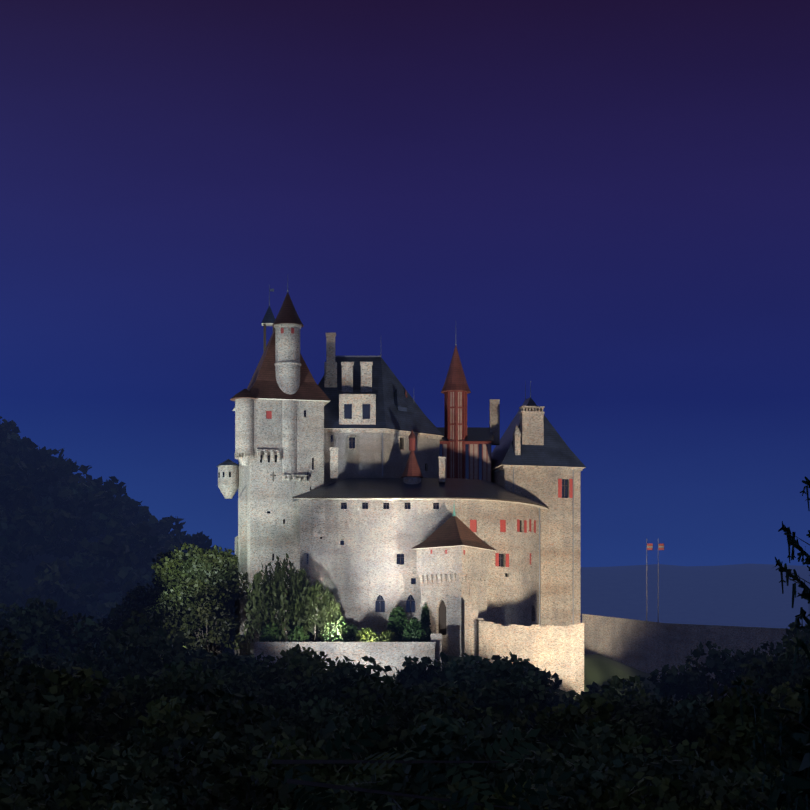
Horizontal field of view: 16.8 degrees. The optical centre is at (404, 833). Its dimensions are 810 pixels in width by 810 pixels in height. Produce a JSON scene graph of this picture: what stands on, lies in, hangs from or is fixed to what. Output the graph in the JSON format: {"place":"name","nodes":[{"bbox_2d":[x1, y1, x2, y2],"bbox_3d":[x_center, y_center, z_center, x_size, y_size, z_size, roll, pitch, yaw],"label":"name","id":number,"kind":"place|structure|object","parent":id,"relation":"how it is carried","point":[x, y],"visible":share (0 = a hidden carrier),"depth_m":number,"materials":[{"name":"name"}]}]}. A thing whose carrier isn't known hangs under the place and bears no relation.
{"place":"outdoors","nodes":[
{"label":"outdoors","id":0,"kind":"place"},
{"bbox_2d":[238,399,323,654],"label":"keep tower","id":1,"kind":"structure","parent":0,"point":[269,535],"depth_m":351.78,"materials":[{"name":"grey stone"}]},
{"bbox_2d":[217,292,585,550],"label":"roofs","id":2,"kind":"structure","parent":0,"point":[469,461],"depth_m":357.21,"materials":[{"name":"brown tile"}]},
{"bbox_2d":[0,529,809,728],"bbox_3d":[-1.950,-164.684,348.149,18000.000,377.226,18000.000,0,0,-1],"label":"ground","id":3,"kind":"structure","parent":0,"point":[746,595],"depth_m":3240.41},
{"bbox_2d":[218,327,299,655],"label":"turrets","id":4,"kind":"object","parent":3,"relation":"on","point":[287,344],"visible":0.54,"depth_m":351.93,"materials":[{"name":"grey stone"}]},
{"bbox_2d":[254,634,441,681],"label":"terrace wall","id":5,"kind":"structure","parent":3,"relation":"on","point":[391,654],"depth_m":337.62,"materials":[{"name":"stone"}]},
{"bbox_2d":[324,428,439,485],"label":"wall","id":6,"kind":"structure","parent":3,"relation":"on","point":[363,459],"depth_m":354.63,"materials":[{"name":"stone"}]},
{"bbox_2d":[0,416,809,809],"bbox_3d":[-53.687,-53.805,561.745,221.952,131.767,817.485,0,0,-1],"label":"woodland foliage","id":7,"kind":"object","parent":3,"relation":"on","point":[146,564],"visible":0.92,"depth_m":265.12,"materials":[{"name":"green plant"}]},
{"bbox_2d":[0,533,809,809],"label":"tree trunks and limbs","id":8,"kind":"object","parent":3,"relation":"on","point":[211,648],"visible":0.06,"depth_m":10.30,"materials":[{"name":"brown plant"}]},
{"bbox_2d":[300,499,540,641],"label":"wall","id":9,"kind":"structure","parent":3,"relation":"on","point":[358,573],"depth_m":348.16,"materials":[{"name":"grey stone"}]},
{"bbox_2d":[218,286,663,634],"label":"castle","id":10,"kind":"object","parent":3,"relation":"on","point":[318,518],"visible":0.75,"depth_m":351.70,"materials":[{"name":"grey stone"}]},
{"bbox_2d":[417,545,490,656],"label":"gate tower","id":11,"kind":"structure","parent":3,"relation":"on","point":[454,596],"depth_m":343.68,"materials":[{"name":"stone"}]},
{"bbox_2d":[491,465,580,625],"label":"tower","id":12,"kind":"structure","parent":3,"relation":"on","point":[539,486],"depth_m":358.86,"materials":[{"name":"stone"}]},
{"bbox_2d":[284,476,809,809],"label":"foreground foliage","id":13,"kind":"object","parent":3,"relation":"on","point":[790,792],"visible":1,"depth_m":10.38,"materials":[{"name":"green plant"}]},
{"bbox_2d":[464,602,802,702],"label":"curtain wall","id":14,"kind":"structure","parent":3,"relation":"on","point":[640,645],"depth_m":365.26,"materials":[{"name":"stone"}]},
{"bbox_2d":[0,0,809,566],"label":"sky","id":15,"kind":"structure","parent":0,"point":[603,206],"materials":[{"name":"blue"}]}
]}

